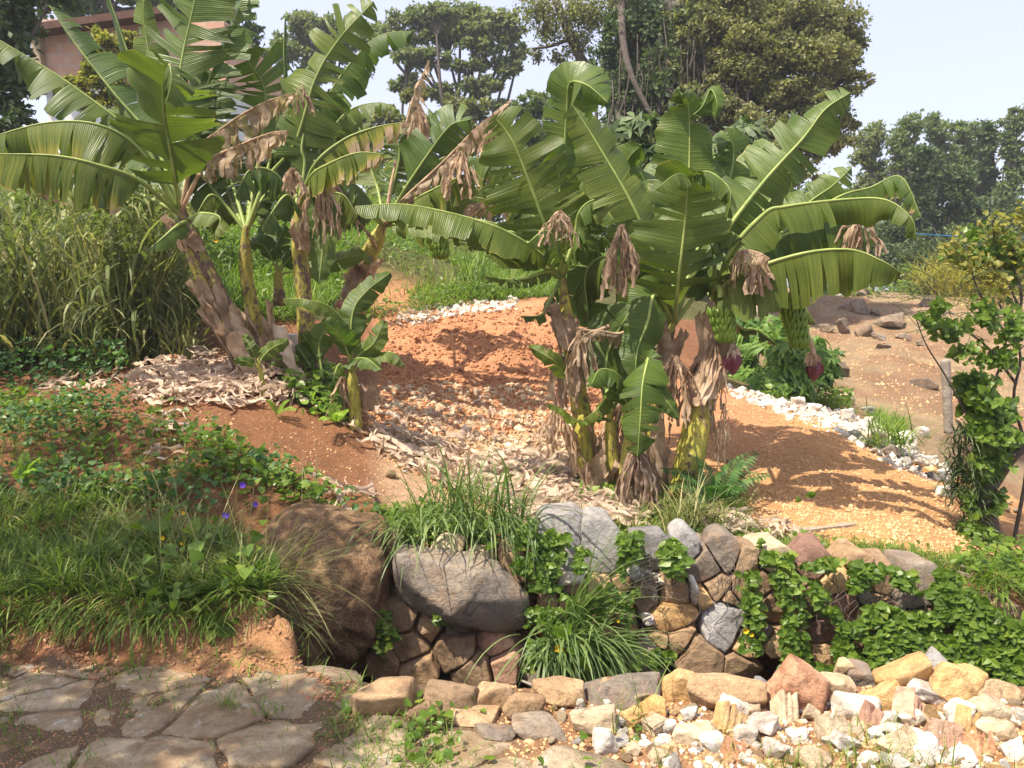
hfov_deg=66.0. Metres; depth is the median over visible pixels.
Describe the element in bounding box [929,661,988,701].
edge stone
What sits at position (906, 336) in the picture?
boulder
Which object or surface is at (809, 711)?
plaster chunk
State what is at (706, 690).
edge stone
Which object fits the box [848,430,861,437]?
rubble block
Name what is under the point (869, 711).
broken brick
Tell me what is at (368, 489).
leaf litter
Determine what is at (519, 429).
rubble chips
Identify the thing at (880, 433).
rubble block
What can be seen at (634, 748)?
plaster chunk
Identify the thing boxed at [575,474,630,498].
creeper
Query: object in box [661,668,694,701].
edge stone
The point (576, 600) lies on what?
grass tuft
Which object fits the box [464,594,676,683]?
grass tuft
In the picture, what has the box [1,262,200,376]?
grass
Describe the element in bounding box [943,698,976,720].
plaster chunk
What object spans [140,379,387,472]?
leaf litter
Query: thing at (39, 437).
grass
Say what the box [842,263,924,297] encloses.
creeper
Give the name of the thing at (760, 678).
edge stone
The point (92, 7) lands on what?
roof
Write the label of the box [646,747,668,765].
plaster chunk
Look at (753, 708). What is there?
plaster chunk
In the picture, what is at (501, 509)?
grass tuft
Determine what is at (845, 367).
boulder
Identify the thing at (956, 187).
tree
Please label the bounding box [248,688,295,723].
grass tuft
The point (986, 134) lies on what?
tree
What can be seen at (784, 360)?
cassava bush
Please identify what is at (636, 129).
papaya tree
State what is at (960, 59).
sky
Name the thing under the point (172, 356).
brick lump
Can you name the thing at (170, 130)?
banana plant
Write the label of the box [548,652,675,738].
grass tuft
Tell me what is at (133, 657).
grass
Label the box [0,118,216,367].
cane thicket
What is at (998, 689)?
edge stone
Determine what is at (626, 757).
rubble piece
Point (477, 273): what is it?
grass tuft
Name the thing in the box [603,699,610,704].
plaster chunk
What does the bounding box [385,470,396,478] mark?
rubble piece
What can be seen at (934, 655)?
edge stone
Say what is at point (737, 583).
hanging vine stems
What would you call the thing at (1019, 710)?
plaster chunk
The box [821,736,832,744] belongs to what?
plaster chunk
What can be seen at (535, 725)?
edge stone
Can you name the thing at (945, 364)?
wooden post
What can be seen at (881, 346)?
boulder
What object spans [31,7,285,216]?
house
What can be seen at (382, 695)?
edge stone
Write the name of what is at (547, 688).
edge stone
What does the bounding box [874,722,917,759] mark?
broken brick
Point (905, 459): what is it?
rubble piece
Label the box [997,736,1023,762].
plaster chunk
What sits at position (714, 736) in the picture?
plaster chunk
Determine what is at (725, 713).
broken brick
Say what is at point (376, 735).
grass
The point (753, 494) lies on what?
grass
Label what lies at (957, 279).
twiggy shrub
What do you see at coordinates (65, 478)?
creeper
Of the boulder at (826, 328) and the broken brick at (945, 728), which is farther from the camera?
the boulder at (826, 328)
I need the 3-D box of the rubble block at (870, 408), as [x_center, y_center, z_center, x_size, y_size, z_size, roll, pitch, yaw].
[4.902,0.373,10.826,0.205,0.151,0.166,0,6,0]
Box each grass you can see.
[0,185,120,243]
[0,272,220,368]
[0,392,386,522]
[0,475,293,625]
[0,567,267,659]
[0,591,336,688]
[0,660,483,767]
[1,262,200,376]
[159,205,351,322]
[288,201,605,291]
[290,613,329,665]
[307,194,607,319]
[314,668,651,767]
[562,474,760,532]
[609,463,772,534]
[619,704,1023,767]
[758,385,926,442]
[807,292,985,376]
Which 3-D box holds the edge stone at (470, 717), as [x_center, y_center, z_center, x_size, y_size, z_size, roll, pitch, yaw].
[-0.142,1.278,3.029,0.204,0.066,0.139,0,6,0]
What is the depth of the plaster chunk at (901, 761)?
2.70 m
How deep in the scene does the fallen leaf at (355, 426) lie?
6.48 m
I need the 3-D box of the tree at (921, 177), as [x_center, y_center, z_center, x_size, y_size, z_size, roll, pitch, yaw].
[15.403,-5.113,29.603,2.556,7.619,2.040,0,6,0]
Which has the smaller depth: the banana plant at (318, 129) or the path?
the path
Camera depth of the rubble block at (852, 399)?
11.37 m
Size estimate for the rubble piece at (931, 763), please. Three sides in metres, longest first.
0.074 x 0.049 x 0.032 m
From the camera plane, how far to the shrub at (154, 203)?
11.18 m
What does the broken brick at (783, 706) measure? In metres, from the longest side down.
0.133 x 0.117 x 0.083 m
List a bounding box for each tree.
[0,0,87,152]
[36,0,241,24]
[233,0,268,57]
[262,9,375,178]
[354,0,530,213]
[360,85,499,166]
[495,89,595,182]
[504,0,876,189]
[571,55,618,164]
[599,100,776,178]
[845,119,890,292]
[867,108,943,290]
[884,143,946,295]
[888,197,1023,544]
[921,110,968,291]
[932,159,987,296]
[941,118,986,285]
[967,118,1003,287]
[991,103,1023,295]
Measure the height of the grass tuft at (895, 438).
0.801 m
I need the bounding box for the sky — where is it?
[0,0,1023,291]
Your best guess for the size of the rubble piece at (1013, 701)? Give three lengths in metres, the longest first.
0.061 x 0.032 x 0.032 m
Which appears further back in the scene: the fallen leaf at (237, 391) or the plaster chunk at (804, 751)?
the fallen leaf at (237, 391)
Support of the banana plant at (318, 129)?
on the ground at (270, 428)
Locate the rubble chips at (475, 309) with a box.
[401,294,518,325]
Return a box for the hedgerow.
[354,154,847,277]
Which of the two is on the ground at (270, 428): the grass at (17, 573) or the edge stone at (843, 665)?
the grass at (17, 573)
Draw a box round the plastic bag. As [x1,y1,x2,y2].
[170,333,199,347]
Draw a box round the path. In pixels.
[0,663,628,767]
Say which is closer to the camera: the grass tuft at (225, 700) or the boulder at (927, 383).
the grass tuft at (225, 700)
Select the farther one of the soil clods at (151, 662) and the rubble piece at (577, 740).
the soil clods at (151, 662)
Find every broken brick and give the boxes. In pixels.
[619,705,656,732]
[641,711,674,737]
[712,700,742,733]
[720,736,745,759]
[770,689,798,722]
[814,712,863,744]
[858,699,883,725]
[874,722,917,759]
[892,686,924,718]
[922,717,962,747]
[954,703,980,732]
[963,730,996,759]
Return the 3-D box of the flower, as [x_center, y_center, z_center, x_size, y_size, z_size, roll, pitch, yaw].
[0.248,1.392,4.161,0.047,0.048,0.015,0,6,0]
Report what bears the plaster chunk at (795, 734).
on the ground at (270, 428)
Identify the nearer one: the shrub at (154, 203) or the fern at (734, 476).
the fern at (734, 476)
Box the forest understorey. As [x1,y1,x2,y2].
[837,186,1023,288]
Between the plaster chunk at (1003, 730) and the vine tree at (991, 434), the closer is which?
the plaster chunk at (1003, 730)
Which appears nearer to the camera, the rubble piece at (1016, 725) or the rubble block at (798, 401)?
the rubble piece at (1016, 725)
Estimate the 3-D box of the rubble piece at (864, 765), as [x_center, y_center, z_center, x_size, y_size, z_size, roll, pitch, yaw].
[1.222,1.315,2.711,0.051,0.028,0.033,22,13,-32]
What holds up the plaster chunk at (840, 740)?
on the ground at (270, 428)
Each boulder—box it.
[255,500,394,673]
[392,543,529,633]
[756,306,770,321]
[819,324,834,332]
[836,317,849,333]
[836,362,849,376]
[838,299,869,314]
[852,288,869,296]
[854,323,873,336]
[869,308,879,315]
[871,332,886,340]
[873,312,903,327]
[876,343,891,348]
[895,333,911,340]
[909,378,938,388]
[915,339,922,345]
[919,295,935,307]
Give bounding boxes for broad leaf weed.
[340,699,351,713]
[755,538,765,547]
[794,491,816,501]
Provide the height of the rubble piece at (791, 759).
0.034 m
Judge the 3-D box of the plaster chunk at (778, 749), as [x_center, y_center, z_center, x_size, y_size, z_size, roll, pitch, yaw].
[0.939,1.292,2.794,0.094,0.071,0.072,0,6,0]
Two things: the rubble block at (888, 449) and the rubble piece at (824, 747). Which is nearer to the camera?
the rubble piece at (824, 747)
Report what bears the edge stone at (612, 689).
on the ground at (270, 428)
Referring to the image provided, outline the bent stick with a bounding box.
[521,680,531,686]
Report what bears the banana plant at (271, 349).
on the ground at (270, 428)
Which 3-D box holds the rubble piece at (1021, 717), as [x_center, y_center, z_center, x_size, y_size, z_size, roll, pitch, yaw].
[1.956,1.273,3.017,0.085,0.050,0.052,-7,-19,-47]
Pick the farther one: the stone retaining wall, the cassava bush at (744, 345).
the cassava bush at (744, 345)
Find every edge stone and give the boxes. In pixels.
[349,676,421,715]
[406,700,434,720]
[421,679,478,717]
[450,704,500,727]
[474,723,516,741]
[476,681,515,710]
[502,692,545,720]
[512,711,566,740]
[531,676,585,707]
[570,704,616,734]
[584,672,661,710]
[599,677,612,690]
[639,694,665,716]
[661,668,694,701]
[672,720,715,744]
[687,672,767,708]
[754,676,766,682]
[766,654,830,713]
[820,672,856,697]
[833,657,854,673]
[844,658,874,686]
[857,678,899,711]
[872,651,932,686]
[925,646,947,667]
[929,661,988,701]
[977,679,1023,701]
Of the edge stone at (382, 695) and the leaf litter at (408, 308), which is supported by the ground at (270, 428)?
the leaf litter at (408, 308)
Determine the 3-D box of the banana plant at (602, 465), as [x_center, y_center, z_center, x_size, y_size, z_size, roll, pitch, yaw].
[0.789,-0.017,6.300,1.585,2.236,1.109,-2,6,-19]
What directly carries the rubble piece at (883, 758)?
on the ground at (270, 428)
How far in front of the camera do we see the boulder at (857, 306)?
20.35 m
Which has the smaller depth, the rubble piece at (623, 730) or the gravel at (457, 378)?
the rubble piece at (623, 730)
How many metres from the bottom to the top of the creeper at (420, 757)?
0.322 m
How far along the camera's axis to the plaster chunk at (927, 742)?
2.75 m
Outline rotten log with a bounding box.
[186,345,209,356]
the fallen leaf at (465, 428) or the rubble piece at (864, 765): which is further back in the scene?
the fallen leaf at (465, 428)
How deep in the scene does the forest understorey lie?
27.95 m
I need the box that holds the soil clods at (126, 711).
[0,674,434,767]
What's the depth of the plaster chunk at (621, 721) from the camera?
2.98 m
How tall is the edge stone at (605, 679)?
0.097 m
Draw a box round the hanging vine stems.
[601,546,1013,642]
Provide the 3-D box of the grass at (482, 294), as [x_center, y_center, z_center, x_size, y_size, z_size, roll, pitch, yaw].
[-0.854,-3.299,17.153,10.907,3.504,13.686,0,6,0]
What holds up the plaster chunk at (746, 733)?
on the ground at (270, 428)
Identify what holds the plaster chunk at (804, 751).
on the ground at (270, 428)
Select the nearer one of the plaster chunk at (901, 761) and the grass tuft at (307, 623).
the plaster chunk at (901, 761)
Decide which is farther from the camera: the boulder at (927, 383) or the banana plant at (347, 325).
the boulder at (927, 383)
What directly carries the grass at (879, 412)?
on the ground at (270, 428)
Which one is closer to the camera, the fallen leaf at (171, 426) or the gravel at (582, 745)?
the gravel at (582, 745)
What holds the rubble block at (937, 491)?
on the ground at (270, 428)
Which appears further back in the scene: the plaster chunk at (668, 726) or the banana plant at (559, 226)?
the banana plant at (559, 226)
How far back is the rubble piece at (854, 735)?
2.87 m
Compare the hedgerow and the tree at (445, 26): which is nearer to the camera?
the hedgerow
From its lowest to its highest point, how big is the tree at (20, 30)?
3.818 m
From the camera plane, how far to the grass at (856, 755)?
2.72 m
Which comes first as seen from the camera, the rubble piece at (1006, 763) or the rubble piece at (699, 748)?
the rubble piece at (1006, 763)
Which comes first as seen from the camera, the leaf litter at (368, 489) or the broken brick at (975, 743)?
the broken brick at (975, 743)
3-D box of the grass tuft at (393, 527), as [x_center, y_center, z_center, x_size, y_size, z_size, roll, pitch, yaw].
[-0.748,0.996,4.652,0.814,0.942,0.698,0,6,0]
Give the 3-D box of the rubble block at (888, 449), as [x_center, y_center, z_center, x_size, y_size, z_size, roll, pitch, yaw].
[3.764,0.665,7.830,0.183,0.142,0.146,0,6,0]
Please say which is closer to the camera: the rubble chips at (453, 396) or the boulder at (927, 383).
the rubble chips at (453, 396)
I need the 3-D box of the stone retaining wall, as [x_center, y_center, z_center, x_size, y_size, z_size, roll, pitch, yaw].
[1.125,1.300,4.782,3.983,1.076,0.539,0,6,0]
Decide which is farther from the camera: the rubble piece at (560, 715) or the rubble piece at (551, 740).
the rubble piece at (560, 715)
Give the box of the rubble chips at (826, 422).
[725,383,951,482]
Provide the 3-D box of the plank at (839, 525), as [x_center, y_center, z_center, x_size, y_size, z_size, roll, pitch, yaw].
[2.207,1.016,5.537,0.502,0.052,0.070,-3,7,-24]
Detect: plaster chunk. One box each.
[576,698,584,708]
[592,727,618,754]
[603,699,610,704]
[616,714,626,725]
[625,742,640,756]
[634,694,648,700]
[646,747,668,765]
[662,719,675,733]
[680,706,697,721]
[699,730,723,749]
[718,693,748,715]
[733,724,758,745]
[746,711,778,735]
[747,703,760,714]
[762,736,789,759]
[785,727,808,744]
[793,745,831,767]
[801,703,820,719]
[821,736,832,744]
[830,690,880,720]
[830,729,861,750]
[860,750,879,767]
[866,726,883,739]
[878,722,923,734]
[880,710,897,724]
[886,753,910,767]
[891,709,925,726]
[907,678,947,704]
[913,731,943,764]
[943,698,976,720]
[946,744,977,767]
[966,693,1017,719]
[975,716,1017,741]
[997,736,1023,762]
[1014,707,1023,720]
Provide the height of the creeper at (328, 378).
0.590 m
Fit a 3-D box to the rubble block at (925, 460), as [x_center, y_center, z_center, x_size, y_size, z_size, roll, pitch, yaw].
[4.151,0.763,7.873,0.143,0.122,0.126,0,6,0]
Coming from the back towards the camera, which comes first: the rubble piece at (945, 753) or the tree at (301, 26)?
the tree at (301, 26)
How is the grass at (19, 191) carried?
on the ground at (270, 428)
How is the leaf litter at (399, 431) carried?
on the ground at (270, 428)
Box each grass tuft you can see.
[207,689,241,710]
[247,485,391,662]
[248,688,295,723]
[273,569,341,651]
[310,477,455,588]
[342,437,565,558]
[344,439,603,587]
[429,245,518,282]
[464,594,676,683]
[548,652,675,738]
[559,507,679,627]
[579,590,705,679]
[640,468,761,527]
[842,398,961,455]
[950,539,1023,617]
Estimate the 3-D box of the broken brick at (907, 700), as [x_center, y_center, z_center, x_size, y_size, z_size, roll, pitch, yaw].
[1.539,1.259,3.054,0.135,0.113,0.133,-41,23,-19]
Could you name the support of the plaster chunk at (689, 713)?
on the ground at (270, 428)
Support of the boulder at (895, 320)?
on the ground at (270, 428)
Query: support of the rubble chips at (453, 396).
on the ground at (270, 428)
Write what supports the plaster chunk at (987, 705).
on the ground at (270, 428)
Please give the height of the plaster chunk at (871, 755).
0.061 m
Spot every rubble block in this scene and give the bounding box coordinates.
[790,396,805,407]
[806,403,821,410]
[836,392,854,405]
[840,408,854,420]
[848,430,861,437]
[861,406,875,414]
[870,431,887,439]
[880,445,900,456]
[897,430,917,450]
[914,426,929,436]
[922,455,937,465]
[922,466,937,474]
[934,484,950,497]
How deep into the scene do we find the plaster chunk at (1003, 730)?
2.88 m
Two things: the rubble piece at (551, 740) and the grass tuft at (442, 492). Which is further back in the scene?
the grass tuft at (442, 492)
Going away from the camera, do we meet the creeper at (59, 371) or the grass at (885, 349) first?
the creeper at (59, 371)
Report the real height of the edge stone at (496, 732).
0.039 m
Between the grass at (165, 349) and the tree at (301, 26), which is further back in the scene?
the tree at (301, 26)
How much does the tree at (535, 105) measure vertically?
4.496 m
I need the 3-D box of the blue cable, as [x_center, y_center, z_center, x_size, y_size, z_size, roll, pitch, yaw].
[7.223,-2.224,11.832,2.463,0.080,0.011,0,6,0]
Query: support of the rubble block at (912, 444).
on the ground at (270, 428)
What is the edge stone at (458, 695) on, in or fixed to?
on the path
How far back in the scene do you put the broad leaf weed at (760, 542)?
4.70 m
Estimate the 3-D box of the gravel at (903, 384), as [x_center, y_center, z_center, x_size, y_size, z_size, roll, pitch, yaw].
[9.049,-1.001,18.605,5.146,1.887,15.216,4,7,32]
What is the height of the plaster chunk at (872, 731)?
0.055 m
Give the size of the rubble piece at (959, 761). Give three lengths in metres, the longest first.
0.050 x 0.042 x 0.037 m
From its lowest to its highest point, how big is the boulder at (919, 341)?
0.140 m
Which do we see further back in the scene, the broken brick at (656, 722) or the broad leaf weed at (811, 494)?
the broad leaf weed at (811, 494)
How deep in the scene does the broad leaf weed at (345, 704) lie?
3.08 m
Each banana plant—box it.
[0,0,295,382]
[187,0,413,368]
[233,334,288,398]
[235,96,403,385]
[250,216,371,305]
[283,271,404,431]
[326,61,529,313]
[354,61,612,478]
[528,249,715,495]
[562,85,749,496]
[584,349,679,516]
[665,87,921,509]
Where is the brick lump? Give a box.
[169,354,180,363]
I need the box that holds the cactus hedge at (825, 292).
[823,286,852,295]
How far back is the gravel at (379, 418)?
7.11 m
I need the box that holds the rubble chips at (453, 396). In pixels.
[380,381,569,477]
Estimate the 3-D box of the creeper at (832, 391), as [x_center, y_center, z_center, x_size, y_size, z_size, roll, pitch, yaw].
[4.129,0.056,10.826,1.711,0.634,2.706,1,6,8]
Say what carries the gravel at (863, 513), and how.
on the ground at (270, 428)
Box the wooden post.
[940,359,952,433]
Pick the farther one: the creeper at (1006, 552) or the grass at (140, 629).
the creeper at (1006, 552)
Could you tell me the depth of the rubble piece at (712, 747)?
2.80 m
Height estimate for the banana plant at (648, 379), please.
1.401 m
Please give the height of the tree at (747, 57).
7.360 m
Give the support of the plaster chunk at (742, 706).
on the ground at (270, 428)
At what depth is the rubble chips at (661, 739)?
2.84 m
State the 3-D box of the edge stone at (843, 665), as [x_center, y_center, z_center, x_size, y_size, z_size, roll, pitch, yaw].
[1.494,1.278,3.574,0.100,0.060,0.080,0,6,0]
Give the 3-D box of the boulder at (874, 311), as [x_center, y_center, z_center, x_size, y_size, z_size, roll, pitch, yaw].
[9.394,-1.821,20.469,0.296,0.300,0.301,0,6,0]
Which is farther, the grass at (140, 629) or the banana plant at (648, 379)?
the banana plant at (648, 379)
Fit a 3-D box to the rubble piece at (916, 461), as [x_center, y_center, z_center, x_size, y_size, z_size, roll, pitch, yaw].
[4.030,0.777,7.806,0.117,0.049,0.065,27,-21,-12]
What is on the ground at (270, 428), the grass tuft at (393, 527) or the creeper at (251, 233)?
the creeper at (251, 233)
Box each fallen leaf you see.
[140,414,197,429]
[162,390,259,399]
[273,324,307,381]
[330,419,406,449]
[424,413,473,438]
[427,394,511,412]
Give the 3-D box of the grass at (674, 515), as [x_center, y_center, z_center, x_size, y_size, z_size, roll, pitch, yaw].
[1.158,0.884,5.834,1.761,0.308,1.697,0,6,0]
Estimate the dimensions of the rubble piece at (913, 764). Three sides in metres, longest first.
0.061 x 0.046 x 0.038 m
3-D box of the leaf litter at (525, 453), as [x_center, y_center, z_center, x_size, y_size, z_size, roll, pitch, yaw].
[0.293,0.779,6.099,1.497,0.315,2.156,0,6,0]
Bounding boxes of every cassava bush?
[727,312,772,380]
[742,314,833,403]
[811,335,847,391]
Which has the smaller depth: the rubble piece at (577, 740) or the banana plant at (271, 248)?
the rubble piece at (577, 740)
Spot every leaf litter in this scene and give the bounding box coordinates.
[31,365,378,509]
[117,348,313,410]
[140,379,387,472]
[356,419,503,501]
[382,262,518,326]
[384,402,573,504]
[454,442,660,525]
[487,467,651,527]
[693,499,813,539]
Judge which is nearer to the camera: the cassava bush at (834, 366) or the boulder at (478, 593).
the boulder at (478, 593)
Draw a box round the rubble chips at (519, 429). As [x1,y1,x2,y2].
[380,380,572,488]
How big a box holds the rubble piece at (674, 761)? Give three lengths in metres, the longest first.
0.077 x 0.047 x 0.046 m
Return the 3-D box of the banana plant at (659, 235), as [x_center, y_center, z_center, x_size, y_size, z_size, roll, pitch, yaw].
[1.241,-0.652,6.351,1.522,3.363,2.170,4,7,30]
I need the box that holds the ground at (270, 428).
[0,190,1023,767]
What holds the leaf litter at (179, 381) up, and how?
on the ground at (270, 428)
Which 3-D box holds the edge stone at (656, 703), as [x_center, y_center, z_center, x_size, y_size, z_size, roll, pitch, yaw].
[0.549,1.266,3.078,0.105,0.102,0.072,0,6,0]
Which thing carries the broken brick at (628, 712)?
on the ground at (270, 428)
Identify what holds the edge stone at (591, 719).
on the ground at (270, 428)
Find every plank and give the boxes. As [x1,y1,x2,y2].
[802,522,856,532]
[936,558,984,572]
[946,567,984,581]
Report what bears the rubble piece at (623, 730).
on the ground at (270, 428)
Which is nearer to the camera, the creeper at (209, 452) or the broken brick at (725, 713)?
the broken brick at (725, 713)
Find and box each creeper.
[0,316,128,386]
[0,378,353,525]
[0,378,379,519]
[127,502,280,642]
[163,189,350,302]
[269,352,350,421]
[297,377,338,413]
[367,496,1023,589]
[372,527,1023,685]
[392,690,643,767]
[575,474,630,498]
[752,365,854,405]
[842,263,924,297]
[950,523,1023,576]
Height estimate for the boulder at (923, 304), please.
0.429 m
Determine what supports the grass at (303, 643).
on the ground at (270, 428)
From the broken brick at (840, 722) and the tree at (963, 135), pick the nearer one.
the broken brick at (840, 722)
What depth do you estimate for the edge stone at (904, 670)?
3.25 m
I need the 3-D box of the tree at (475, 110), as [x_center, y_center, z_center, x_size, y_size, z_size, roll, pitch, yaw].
[-3.061,-7.798,27.252,6.340,4.896,1.843,0,6,0]
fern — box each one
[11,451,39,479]
[267,399,296,414]
[319,402,348,422]
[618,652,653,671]
[660,450,770,507]
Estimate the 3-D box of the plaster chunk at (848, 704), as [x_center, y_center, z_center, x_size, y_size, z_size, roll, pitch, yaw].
[1.337,1.263,3.062,0.187,0.108,0.132,2,6,19]
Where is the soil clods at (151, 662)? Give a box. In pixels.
[0,613,355,702]
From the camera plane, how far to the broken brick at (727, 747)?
2.77 m
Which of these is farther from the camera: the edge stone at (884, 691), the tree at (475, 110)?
the tree at (475, 110)
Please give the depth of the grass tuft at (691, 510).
5.31 m
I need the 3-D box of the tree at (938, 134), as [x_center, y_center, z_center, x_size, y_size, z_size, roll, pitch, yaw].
[18.669,-7.291,34.369,3.061,8.997,1.992,0,6,0]
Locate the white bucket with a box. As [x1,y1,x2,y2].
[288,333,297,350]
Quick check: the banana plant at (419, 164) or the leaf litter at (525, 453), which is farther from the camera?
the banana plant at (419, 164)
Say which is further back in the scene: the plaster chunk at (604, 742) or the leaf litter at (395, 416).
the leaf litter at (395, 416)
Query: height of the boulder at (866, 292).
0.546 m
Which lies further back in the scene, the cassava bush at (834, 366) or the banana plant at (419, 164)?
the cassava bush at (834, 366)
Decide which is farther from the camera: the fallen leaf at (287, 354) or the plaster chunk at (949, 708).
the fallen leaf at (287, 354)
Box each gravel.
[184,410,423,501]
[361,403,567,509]
[377,304,602,435]
[497,685,1023,767]
[661,402,998,566]
[808,301,1023,424]
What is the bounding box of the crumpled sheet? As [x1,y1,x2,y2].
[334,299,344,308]
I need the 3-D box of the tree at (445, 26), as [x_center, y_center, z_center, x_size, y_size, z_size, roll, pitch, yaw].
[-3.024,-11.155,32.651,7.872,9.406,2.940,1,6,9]
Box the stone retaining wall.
[365,501,1021,685]
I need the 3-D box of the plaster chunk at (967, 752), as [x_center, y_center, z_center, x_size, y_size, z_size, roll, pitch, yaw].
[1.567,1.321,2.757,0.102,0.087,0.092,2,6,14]
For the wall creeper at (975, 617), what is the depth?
4.51 m
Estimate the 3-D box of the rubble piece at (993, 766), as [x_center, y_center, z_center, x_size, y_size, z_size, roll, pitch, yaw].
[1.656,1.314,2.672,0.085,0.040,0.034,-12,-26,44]
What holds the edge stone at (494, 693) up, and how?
on the ground at (270, 428)
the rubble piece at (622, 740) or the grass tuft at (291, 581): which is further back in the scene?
the grass tuft at (291, 581)
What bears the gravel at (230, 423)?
on the ground at (270, 428)
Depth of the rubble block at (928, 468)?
7.42 m
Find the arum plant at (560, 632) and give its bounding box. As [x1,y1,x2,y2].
[551,623,591,673]
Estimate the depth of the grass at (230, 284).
10.67 m
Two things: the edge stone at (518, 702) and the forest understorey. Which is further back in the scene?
the forest understorey
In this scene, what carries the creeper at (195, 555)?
on the ground at (270, 428)
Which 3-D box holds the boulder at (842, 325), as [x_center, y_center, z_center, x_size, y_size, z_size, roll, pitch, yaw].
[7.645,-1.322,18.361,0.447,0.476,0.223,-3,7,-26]
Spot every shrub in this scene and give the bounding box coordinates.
[62,23,137,113]
[92,150,209,229]
[891,225,1023,317]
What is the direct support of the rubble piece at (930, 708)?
on the ground at (270, 428)
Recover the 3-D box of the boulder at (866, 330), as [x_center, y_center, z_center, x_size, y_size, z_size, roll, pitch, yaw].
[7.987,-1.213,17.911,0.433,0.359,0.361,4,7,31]
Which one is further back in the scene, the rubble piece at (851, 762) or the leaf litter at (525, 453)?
the leaf litter at (525, 453)
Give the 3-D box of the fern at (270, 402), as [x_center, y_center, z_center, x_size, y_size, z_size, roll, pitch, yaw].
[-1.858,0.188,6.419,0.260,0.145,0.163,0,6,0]
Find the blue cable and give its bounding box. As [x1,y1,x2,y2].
[916,233,1023,237]
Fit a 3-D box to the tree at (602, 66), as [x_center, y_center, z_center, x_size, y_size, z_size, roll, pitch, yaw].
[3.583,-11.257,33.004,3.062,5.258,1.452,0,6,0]
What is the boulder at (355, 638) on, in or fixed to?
on the ground at (270, 428)
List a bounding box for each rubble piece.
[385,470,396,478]
[548,736,556,743]
[556,710,565,721]
[571,735,583,744]
[615,733,628,748]
[616,726,628,734]
[619,753,632,762]
[646,744,656,752]
[667,752,680,767]
[696,746,703,751]
[705,743,720,752]
[753,750,762,758]
[785,754,799,765]
[816,745,834,760]
[845,755,853,767]
[849,733,858,739]
[861,762,871,767]
[879,751,888,764]
[901,456,912,463]
[909,763,922,767]
[913,459,924,464]
[914,756,935,767]
[923,710,940,718]
[924,704,936,712]
[941,750,949,757]
[956,757,964,765]
[986,764,1006,767]
[1000,760,1010,767]
[1006,719,1020,728]
[1008,698,1022,704]
[1016,712,1023,721]
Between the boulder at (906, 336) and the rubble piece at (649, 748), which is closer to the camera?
the rubble piece at (649, 748)
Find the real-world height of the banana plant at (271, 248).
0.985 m
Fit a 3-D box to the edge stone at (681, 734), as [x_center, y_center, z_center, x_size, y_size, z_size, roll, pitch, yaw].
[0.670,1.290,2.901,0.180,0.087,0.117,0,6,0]
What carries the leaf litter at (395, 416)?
on the ground at (270, 428)
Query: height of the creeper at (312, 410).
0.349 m
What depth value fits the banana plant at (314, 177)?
6.83 m
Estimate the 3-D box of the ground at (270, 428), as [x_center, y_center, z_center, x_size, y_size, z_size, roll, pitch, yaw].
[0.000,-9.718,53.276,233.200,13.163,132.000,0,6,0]
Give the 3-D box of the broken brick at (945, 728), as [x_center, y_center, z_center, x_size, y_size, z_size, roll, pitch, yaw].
[1.573,1.290,2.881,0.117,0.136,0.114,7,7,11]
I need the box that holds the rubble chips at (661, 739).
[561,698,1020,767]
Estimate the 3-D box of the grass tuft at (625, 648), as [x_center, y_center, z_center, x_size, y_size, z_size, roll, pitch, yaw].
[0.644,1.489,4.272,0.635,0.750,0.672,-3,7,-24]
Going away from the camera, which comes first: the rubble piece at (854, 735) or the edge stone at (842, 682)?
the rubble piece at (854, 735)
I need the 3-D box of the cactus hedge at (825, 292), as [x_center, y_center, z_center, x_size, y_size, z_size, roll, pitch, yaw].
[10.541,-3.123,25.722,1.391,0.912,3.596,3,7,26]
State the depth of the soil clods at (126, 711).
2.94 m
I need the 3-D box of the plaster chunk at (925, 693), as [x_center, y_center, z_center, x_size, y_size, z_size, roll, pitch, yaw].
[1.678,1.260,3.198,0.147,0.112,0.113,0,6,0]

